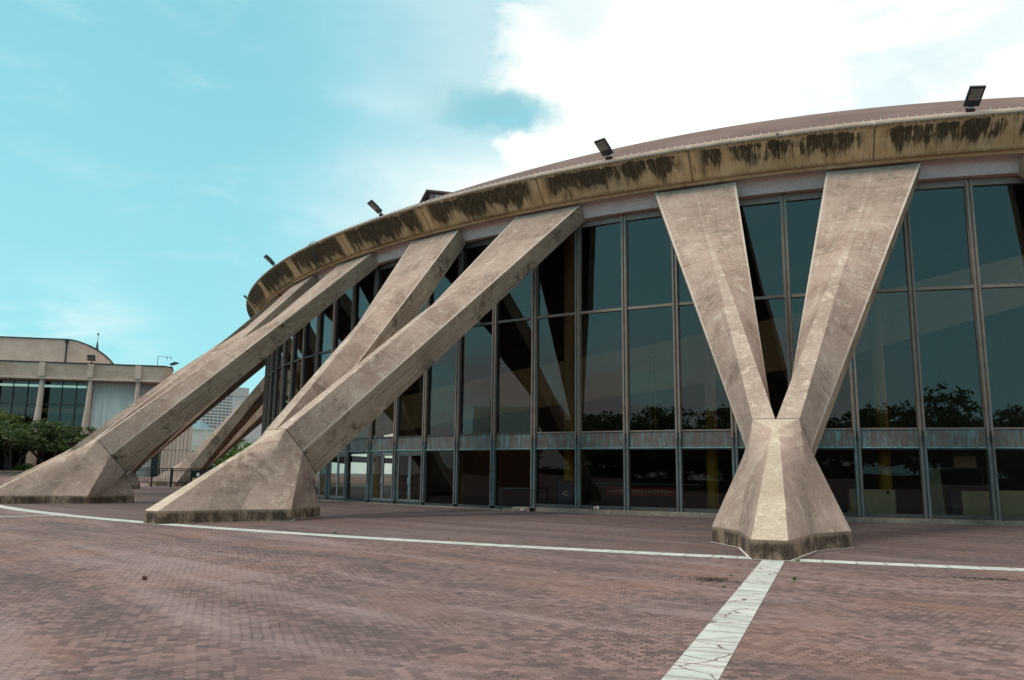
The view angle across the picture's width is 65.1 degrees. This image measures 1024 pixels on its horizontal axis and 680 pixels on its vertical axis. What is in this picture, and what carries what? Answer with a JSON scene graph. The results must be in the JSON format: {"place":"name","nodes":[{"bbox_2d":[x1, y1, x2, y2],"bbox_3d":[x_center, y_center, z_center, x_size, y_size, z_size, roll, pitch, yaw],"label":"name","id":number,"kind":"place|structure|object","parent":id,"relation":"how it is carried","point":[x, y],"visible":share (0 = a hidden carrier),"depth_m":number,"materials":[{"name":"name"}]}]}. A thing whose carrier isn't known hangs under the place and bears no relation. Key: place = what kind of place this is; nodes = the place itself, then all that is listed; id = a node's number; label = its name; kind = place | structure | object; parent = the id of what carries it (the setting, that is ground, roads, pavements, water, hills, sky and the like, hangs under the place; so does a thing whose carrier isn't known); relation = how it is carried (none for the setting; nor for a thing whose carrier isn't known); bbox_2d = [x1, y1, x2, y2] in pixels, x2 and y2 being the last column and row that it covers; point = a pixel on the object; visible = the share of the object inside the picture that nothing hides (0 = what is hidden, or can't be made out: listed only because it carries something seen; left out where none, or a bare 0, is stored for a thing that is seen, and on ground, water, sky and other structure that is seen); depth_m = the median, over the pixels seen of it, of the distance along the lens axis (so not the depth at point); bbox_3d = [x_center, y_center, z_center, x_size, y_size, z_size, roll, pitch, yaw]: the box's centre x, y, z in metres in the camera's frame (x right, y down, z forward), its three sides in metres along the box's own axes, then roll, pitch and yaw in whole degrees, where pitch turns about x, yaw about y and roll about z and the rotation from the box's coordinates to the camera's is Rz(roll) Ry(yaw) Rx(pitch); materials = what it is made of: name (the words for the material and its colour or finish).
{"place":"outdoors","nodes":[
{"label":"outdoors","id":0,"kind":"place"},
{"bbox_2d":[315,473,391,477],"bbox_3d":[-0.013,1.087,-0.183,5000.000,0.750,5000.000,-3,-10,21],"label":"ground","id":1,"kind":"structure","parent":0,"point":[334,475],"depth_m":250.38,"materials":[{"name":"brick"}]},
{"bbox_2d":[193,420,210,428],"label":"pyramid roofed building","id":2,"kind":"structure","parent":1,"relation":"on","point":[200,424],"depth_m":277.25,"materials":[{"name":"white"}]},
{"bbox_2d":[191,429,220,473],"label":"building","id":3,"kind":"structure","parent":1,"relation":"on","point":[199,436],"depth_m":189.83,"materials":[{"name":"white concrete"}]},
{"bbox_2d":[193,387,248,454],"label":"office tower","id":4,"kind":"structure","parent":1,"relation":"on","point":[216,416],"depth_m":854.80,"materials":[{"name":"concrete"}]},
{"bbox_2d":[202,416,215,427],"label":"windows","id":5,"kind":"structure","parent":4,"relation":"in","point":[203,416],"depth_m":842.63,"materials":[{"name":"grey glass"}]},
{"bbox_2d":[230,395,261,451],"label":"pale building","id":6,"kind":"structure","parent":1,"relation":"on","point":[255,433],"depth_m":227.14,"materials":[{"name":"concrete"}]},
{"bbox_2d":[0,476,1023,679],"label":"plaza","id":7,"kind":"structure","parent":0,"point":[302,607],"depth_m":9.68,"materials":[{"name":"brick"}]},
{"bbox_2d":[0,406,23,426],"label":"tree","id":8,"kind":"object","parent":7,"relation":"on","point":[5,415],"visible":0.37,"depth_m":99.34,"materials":[{"name":"green plant"}]},
{"bbox_2d":[0,471,24,475],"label":"planter","id":9,"kind":"object","parent":7,"relation":"on","point":[8,473],"visible":0.03,"depth_m":89.47,"materials":[{"name":"concrete"}]},
{"bbox_2d":[10,462,34,470],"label":"shrub","id":10,"kind":"object","parent":9,"relation":"in","point":[24,467],"visible":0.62,"depth_m":92.78,"materials":[{"name":"green plant"}]},
{"bbox_2d":[0,417,56,470],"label":"tree","id":11,"kind":"object","parent":9,"relation":"in","point":[30,442],"visible":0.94,"depth_m":92.87,"materials":[{"name":"green plant"}]},
{"bbox_2d":[0,420,96,463],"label":"tree","id":12,"kind":"object","parent":9,"relation":"in","point":[72,437],"visible":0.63,"depth_m":95.14,"materials":[{"name":"green plant"}]},
{"bbox_2d":[0,515,51,516],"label":"radial paving band","id":13,"kind":"object","parent":7,"relation":"on","point":[34,515],"visible":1,"depth_m":26.02,"materials":[{"name":"stone"}]},
{"bbox_2d":[0,336,192,476],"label":"concert hall","id":14,"kind":"structure","parent":7,"relation":"on","point":[54,379],"depth_m":104.11,"materials":[{"name":"concrete"}]},
{"bbox_2d":[0,380,44,470],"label":"window","id":15,"kind":"structure","parent":14,"relation":"in","point":[18,396],"depth_m":102.72,"materials":[{"name":"black glass"}]},
{"bbox_2d":[36,381,87,465],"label":"window","id":16,"kind":"structure","parent":14,"relation":"in","point":[64,402],"depth_m":103.73,"materials":[{"name":"black glass"}]},
{"bbox_2d":[87,355,95,362],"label":"floodlight","id":17,"kind":"object","parent":14,"relation":"attached to","point":[91,358],"visible":1,"depth_m":103.65,"materials":[{"name":"black metal"}]},
{"bbox_2d":[150,453,158,476],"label":"door","id":18,"kind":"structure","parent":14,"relation":"in","point":[154,461],"depth_m":104.19,"materials":[{"name":"black metal"}]},
{"bbox_2d":[137,468,212,486],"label":"metal fence","id":19,"kind":"object","parent":7,"relation":"on","point":[171,470],"visible":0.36,"depth_m":75.29,"materials":[{"name":"black metal"}]},
{"bbox_2d":[192,470,199,480],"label":"notice board","id":20,"kind":"object","parent":19,"relation":"attached to","point":[195,474],"visible":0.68,"depth_m":75.89,"materials":[{"name":"black metal"}]},
{"bbox_2d":[191,450,238,470],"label":"tree","id":21,"kind":"object","parent":7,"relation":"on","point":[224,457],"visible":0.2,"depth_m":113.20,"materials":[{"name":"green plant"}]},
{"bbox_2d":[223,439,256,461],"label":"tree","id":22,"kind":"object","parent":7,"relation":"on","point":[236,446],"visible":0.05,"depth_m":106.83,"materials":[{"name":"green plant"}]},
{"bbox_2d":[2,504,1007,631],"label":"scattered leaves","id":23,"kind":"object","parent":7,"relation":"on","point":[553,572],"visible":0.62,"depth_m":18.14,"materials":[{"name":"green plant"}]},
{"bbox_2d":[481,508,529,511],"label":"kerb ramp","id":24,"kind":"structure","parent":7,"relation":"on","point":[516,509],"depth_m":33.41,"materials":[{"name":"concrete"}]},
{"bbox_2d":[0,97,1023,560],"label":"arena","id":25,"kind":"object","parent":7,"relation":"on","point":[778,337],"visible":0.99,"depth_m":31.43,"materials":[{"name":"concrete"}]},
{"bbox_2d":[265,354,270,429],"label":"upper window","id":26,"kind":"structure","parent":25,"relation":"in","point":[270,354],"depth_m":57.88,"materials":[{"name":"black glass"}]},
{"bbox_2d":[264,255,274,265],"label":"floodlight","id":27,"kind":"object","parent":25,"relation":"on","point":[269,259],"visible":0.88,"depth_m":51.16,"materials":[{"name":"black metal"}]},
{"bbox_2d":[269,350,275,425],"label":"upper window","id":28,"kind":"structure","parent":25,"relation":"in","point":[274,353],"depth_m":55.80,"materials":[{"name":"black glass"}]},
{"bbox_2d":[274,344,282,419],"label":"upper window","id":29,"kind":"structure","parent":25,"relation":"in","point":[280,353],"depth_m":53.78,"materials":[{"name":"black glass"}]},
{"bbox_2d":[282,337,291,410],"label":"upper window","id":30,"kind":"structure","parent":25,"relation":"in","point":[287,364],"depth_m":51.88,"materials":[{"name":"black glass"}]},
{"bbox_2d":[291,328,302,399],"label":"upper window","id":31,"kind":"structure","parent":25,"relation":"in","point":[297,361],"depth_m":50.06,"materials":[{"name":"black glass"}]},
{"bbox_2d":[303,316,316,386],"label":"upper window","id":32,"kind":"structure","parent":25,"relation":"in","point":[310,347],"depth_m":48.35,"materials":[{"name":"black glass"}]},
{"bbox_2d":[313,471,319,498],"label":"door leaf","id":33,"kind":"structure","parent":25,"relation":"in","point":[319,471],"depth_m":45.15,"materials":[{"name":"grey metal"}]},
{"bbox_2d":[319,470,324,498],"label":"door leaf","id":34,"kind":"structure","parent":25,"relation":"in","point":[320,496],"depth_m":45.00,"materials":[{"name":"grey metal"}]},
{"bbox_2d":[318,302,333,368],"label":"upper window","id":35,"kind":"structure","parent":25,"relation":"in","point":[326,320],"depth_m":46.72,"materials":[{"name":"black glass"}]},
{"bbox_2d":[328,455,338,499],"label":"door leaf","id":36,"kind":"structure","parent":25,"relation":"in","point":[331,497],"depth_m":43.86,"materials":[{"name":"grey metal"}]},
{"bbox_2d":[336,455,344,500],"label":"door leaf","id":37,"kind":"structure","parent":25,"relation":"in","point":[338,497],"depth_m":43.42,"materials":[{"name":"grey metal"}]},
{"bbox_2d":[334,287,352,350],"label":"upper window","id":38,"kind":"structure","parent":25,"relation":"in","point":[344,303],"depth_m":45.16,"materials":[{"name":"black glass"}]},
{"bbox_2d":[346,452,368,501],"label":"lower window","id":39,"kind":"structure","parent":25,"relation":"in","point":[355,500],"depth_m":42.50,"materials":[{"name":"grey metal"}]},
{"bbox_2d":[354,269,374,438],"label":"upper window","id":40,"kind":"structure","parent":25,"relation":"in","point":[365,287],"depth_m":43.66,"materials":[{"name":"black glass"}]},
{"bbox_2d":[367,200,382,215],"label":"floodlight","id":41,"kind":"object","parent":25,"relation":"on","point":[374,206],"visible":0.94,"depth_m":40.71,"materials":[{"name":"black metal"}]},
{"bbox_2d":[371,454,382,502],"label":"door leaf","id":42,"kind":"structure","parent":25,"relation":"in","point":[378,500],"depth_m":40.75,"materials":[{"name":"grey metal"}]},
{"bbox_2d":[371,260,398,437],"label":"upper window","id":43,"kind":"structure","parent":25,"relation":"in","point":[382,427],"depth_m":41.17,"materials":[{"name":"black glass"}]},
{"bbox_2d":[381,454,391,502],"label":"door leaf","id":44,"kind":"structure","parent":25,"relation":"in","point":[387,500],"depth_m":40.29,"materials":[{"name":"grey metal"}]},
{"bbox_2d":[397,454,409,503],"bbox_3d":[-5.329,6.791,39.252,0.887,2.410,0.112,-8,-13,41],"label":"door leaf","id":45,"kind":"structure","parent":25,"relation":"in","point":[399,501],"depth_m":39.24,"materials":[{"name":"grey metal"}]},
{"bbox_2d":[397,303,425,436],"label":"upper window","id":46,"kind":"structure","parent":25,"relation":"in","point":[410,410],"depth_m":39.56,"materials":[{"name":"black glass"}]},
{"bbox_2d":[409,454,420,504],"bbox_3d":[-4.662,6.698,38.656,0.887,2.410,0.112,-8,-13,41],"label":"door leaf","id":47,"kind":"structure","parent":25,"relation":"in","point":[411,501],"depth_m":38.82,"materials":[{"name":"grey metal"}]},
{"bbox_2d":[419,189,450,202],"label":"rooftop tower block","id":48,"kind":"structure","parent":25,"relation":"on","point":[429,194],"depth_m":157.32,"materials":[{"name":"white paint"}]},
{"bbox_2d":[424,450,455,506],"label":"lower window","id":49,"kind":"structure","parent":25,"relation":"in","point":[431,504],"depth_m":37.99,"materials":[{"name":"grey metal"}]},
{"bbox_2d":[426,256,457,435],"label":"upper window","id":50,"kind":"structure","parent":25,"relation":"in","point":[442,374],"depth_m":38.39,"materials":[{"name":"black glass"}]},
{"bbox_2d":[457,450,492,507],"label":"lower window","id":51,"kind":"structure","parent":25,"relation":"in","point":[458,505],"depth_m":36.54,"materials":[{"name":"grey metal"}]},
{"bbox_2d":[459,237,494,434],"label":"upper window","id":52,"kind":"structure","parent":25,"relation":"in","point":[476,345],"depth_m":37.15,"materials":[{"name":"black glass"}]},
{"bbox_2d":[494,449,529,508],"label":"lower window","id":53,"kind":"structure","parent":25,"relation":"in","point":[495,506],"depth_m":35.44,"materials":[{"name":"grey metal"}]},
{"bbox_2d":[495,271,531,433],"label":"upper window","id":54,"kind":"structure","parent":25,"relation":"in","point":[513,390],"depth_m":35.95,"materials":[{"name":"black glass"}]},
{"bbox_2d":[535,449,574,508],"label":"lower window","id":55,"kind":"structure","parent":25,"relation":"in","point":[536,505],"depth_m":33.95,"materials":[{"name":"grey metal"}]},
{"bbox_2d":[536,231,574,432],"bbox_3d":[1.940,-0.546,34.947,1.947,9.160,0.160,-5,-11,32],"label":"upper window","id":56,"kind":"structure","parent":25,"relation":"in","point":[555,393],"depth_m":34.88,"materials":[{"name":"black glass"}]},
{"bbox_2d":[580,215,622,432],"bbox_3d":[3.781,-0.707,33.860,1.947,9.160,0.160,-5,-11,29],"label":"upper window","id":57,"kind":"structure","parent":25,"relation":"in","point":[601,390],"depth_m":33.87,"materials":[{"name":"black glass"}]},
{"bbox_2d":[580,449,623,509],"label":"lower window","id":58,"kind":"structure","parent":25,"relation":"in","point":[581,506],"depth_m":32.78,"materials":[{"name":"grey metal"}]},
{"bbox_2d":[594,137,613,159],"bbox_3d":[3.815,-7.871,33.065,0.528,0.660,0.761,-9,-13,44],"label":"floodlight","id":59,"kind":"object","parent":25,"relation":"on","point":[603,147],"visible":0.99,"depth_m":33.02,"materials":[{"name":"black metal"}]},
{"bbox_2d":[626,210,674,431],"bbox_3d":[5.670,-0.854,32.852,1.947,9.160,0.160,-4,-11,27],"label":"upper window","id":60,"kind":"structure","parent":25,"relation":"in","point":[649,266],"depth_m":32.83,"materials":[{"name":"blue glass"}]},
{"bbox_2d":[629,448,676,511],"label":"lower window","id":61,"kind":"structure","parent":25,"relation":"in","point":[662,509],"depth_m":31.78,"materials":[{"name":"grey metal"}]},
{"bbox_2d":[677,260,730,430],"bbox_3d":[7.601,-0.987,31.927,1.947,9.160,0.160,-4,-11,24],"label":"upper window","id":62,"kind":"structure","parent":25,"relation":"in","point":[705,405],"depth_m":31.64,"materials":[{"name":"black glass"}]},
{"bbox_2d":[682,448,732,512],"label":"lower window","id":63,"kind":"structure","parent":25,"relation":"in","point":[696,510],"depth_m":30.89,"materials":[{"name":"grey metal"}]},
{"bbox_2d":[737,195,788,429],"bbox_3d":[9.573,-1.106,31.084,1.947,9.160,0.160,-3,-10,22],"label":"upper window","id":64,"kind":"structure","parent":25,"relation":"in","point":[760,216],"depth_m":31.13,"materials":[{"name":"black glass"}]},
{"bbox_2d":[786,191,852,429],"bbox_3d":[11.579,-1.209,30.327,1.947,9.160,0.160,-3,-10,19],"label":"upper window","id":65,"kind":"structure","parent":25,"relation":"in","point":[803,209],"depth_m":30.82,"materials":[{"name":"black glass"}]},
{"bbox_2d":[817,448,857,516],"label":"lower window","id":66,"kind":"structure","parent":25,"relation":"in","point":[846,514],"depth_m":28.85,"materials":[{"name":"grey metal"}]},
{"bbox_2d":[855,223,917,428],"bbox_3d":[13.618,-1.297,29.657,1.947,9.160,0.160,-2,-10,17],"label":"upper window","id":67,"kind":"structure","parent":25,"relation":"in","point":[886,391],"depth_m":29.34,"materials":[{"name":"black glass"}]},
{"bbox_2d":[861,448,924,518],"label":"lower window","id":68,"kind":"structure","parent":25,"relation":"in","point":[877,515],"depth_m":28.42,"materials":[{"name":"grey metal"}]},
{"bbox_2d":[928,468,945,514],"bbox_3d":[15.468,5.591,29.441,0.520,1.750,0.530,-5,-11,15],"label":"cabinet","id":69,"kind":"object","parent":25,"relation":"on","point":[937,501],"visible":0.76,"depth_m":29.20,"materials":[{"name":"beige metal"}]},
{"bbox_2d":[909,179,985,428],"bbox_3d":[15.682,-1.370,29.075,1.947,9.160,0.160,-2,-10,14],"label":"upper window","id":70,"kind":"structure","parent":25,"relation":"in","point":[945,302],"depth_m":29.05,"materials":[{"name":"blue glass"}]},
{"bbox_2d":[915,456,988,513],"bbox_3d":[16.303,5.413,29.684,2.240,2.200,0.640,-2,-10,14],"label":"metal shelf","id":71,"kind":"object","parent":25,"relation":"on","point":[982,486],"visible":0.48,"depth_m":29.59,"materials":[{"name":"black metal"}]},
{"bbox_2d":[951,456,976,467],"bbox_3d":[16.690,4.507,29.637,0.750,0.420,0.300,-2,-10,14],"label":"carton","id":72,"kind":"object","parent":71,"relation":"on","point":[963,461],"visible":1,"depth_m":29.50,"materials":[{"name":"brown cardboard"}]},
{"bbox_2d":[946,489,960,514],"bbox_3d":[16.193,5.975,29.355,0.350,0.980,0.600,-2,-10,14],"label":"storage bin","id":73,"kind":"object","parent":25,"relation":"on","point":[953,499],"visible":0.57,"depth_m":29.12,"materials":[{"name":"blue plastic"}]},
{"bbox_2d":[927,448,993,519],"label":"lower window","id":74,"kind":"structure","parent":25,"relation":"in","point":[934,516],"depth_m":27.81,"materials":[{"name":"grey metal"}]},
{"bbox_2d":[963,85,985,111],"bbox_3d":[16.304,-8.523,28.306,0.528,0.660,0.761,0,-10,6],"label":"floodlight","id":75,"kind":"object","parent":25,"relation":"on","point":[974,95],"visible":1,"depth_m":28.26,"materials":[{"name":"black metal"}]},
{"bbox_2d":[959,491,990,515],"bbox_3d":[16.698,5.932,28.973,0.950,0.950,0.700,-2,-10,14],"label":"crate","id":76,"kind":"object","parent":25,"relation":"on","point":[974,502],"visible":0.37,"depth_m":28.66,"materials":[{"name":"beige wood"}]},
{"bbox_2d":[971,176,1023,428],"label":"upper window","id":77,"kind":"structure","parent":25,"relation":"in","point":[998,201],"depth_m":28.72,"materials":[{"name":"blue glass"}]},
{"bbox_2d":[995,448,1023,520],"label":"lower window","id":78,"kind":"structure","parent":25,"relation":"in","point":[1003,518],"depth_m":27.40,"materials":[{"name":"grey metal"}]},
{"bbox_2d":[0,505,1023,570],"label":"paving band","id":79,"kind":"object","parent":7,"relation":"on","point":[631,552],"visible":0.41,"depth_m":16.64,"materials":[{"name":"stone"}]},
{"bbox_2d":[500,488,530,510],"bbox_3d":[0.147,6.677,33.576,1.252,0.957,0.059,1,-10,-2],"label":"hand rail","id":80,"kind":"object","parent":7,"relation":"on","point":[514,488],"visible":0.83,"depth_m":33.60,"materials":[{"name":"black metal"}]},
{"bbox_2d":[690,576,739,581],"bbox_3d":[2.969,3.496,11.725,0.959,0.025,0.652,-3,-10,21],"label":"leaf debris","id":81,"kind":"object","parent":7,"relation":"on","point":[706,578],"visible":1,"depth_m":11.72,"materials":[{"name":"brown plant"}]},
{"bbox_2d":[661,560,783,679],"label":"radial paving band","id":82,"kind":"object","parent":7,"relation":"on","point":[708,652],"visible":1,"depth_m":7.74,"materials":[{"name":"stone"}]},
{"bbox_2d":[932,575,1021,579],"bbox_3d":[7.143,3.642,12.294,1.830,0.025,0.366,-3,-10,21],"label":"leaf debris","id":83,"kind":"object","parent":7,"relation":"on","point":[987,577],"visible":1,"depth_m":12.21,"materials":[{"name":"brown plant"}]},
{"bbox_2d":[0,0,1023,473],"label":"sky","id":84,"kind":"structure","parent":0,"point":[154,154],"materials":[{"name":"blue"}]},
{"bbox_2d":[558,480,574,504],"bbox_3d":[2.432,6.597,34.451,0.720,1.120,0.660,-5,-11,32],"label":"recycling bin","id":85,"kind":"object","parent":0,"point":[567,492],"visible":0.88,"depth_m":34.18,"materials":[{"name":"blue plastic"}]},
{"bbox_2d":[590,482,704,508],"bbox_3d":[5.779,6.688,34.512,4.900,1.040,0.780,-4,-11,28],"label":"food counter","id":86,"kind":"object","parent":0,"point":[664,495],"visible":0.97,"depth_m":34.10,"materials":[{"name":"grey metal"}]},
{"bbox_2d":[847,509,856,512],"bbox_3d":[12.573,6.337,29.477,0.420,0.220,0.300,-3,-10,18],"label":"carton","id":87,"kind":"object","parent":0,"point":[852,510],"visible":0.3,"depth_m":29.37,"materials":[{"name":"grey cardboard"}]},
{"bbox_2d":[847,489,895,513],"bbox_3d":[13.403,6.047,29.891,1.570,0.950,0.722,-2,-10,18],"label":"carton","id":88,"kind":"object","parent":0,"point":[879,501],"visible":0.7,"depth_m":29.53,"materials":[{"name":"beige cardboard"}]},
{"bbox_2d":[999,491,1023,515],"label":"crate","id":89,"kind":"object","parent":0,"point":[1011,503],"visible":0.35,"depth_m":28.40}
]}

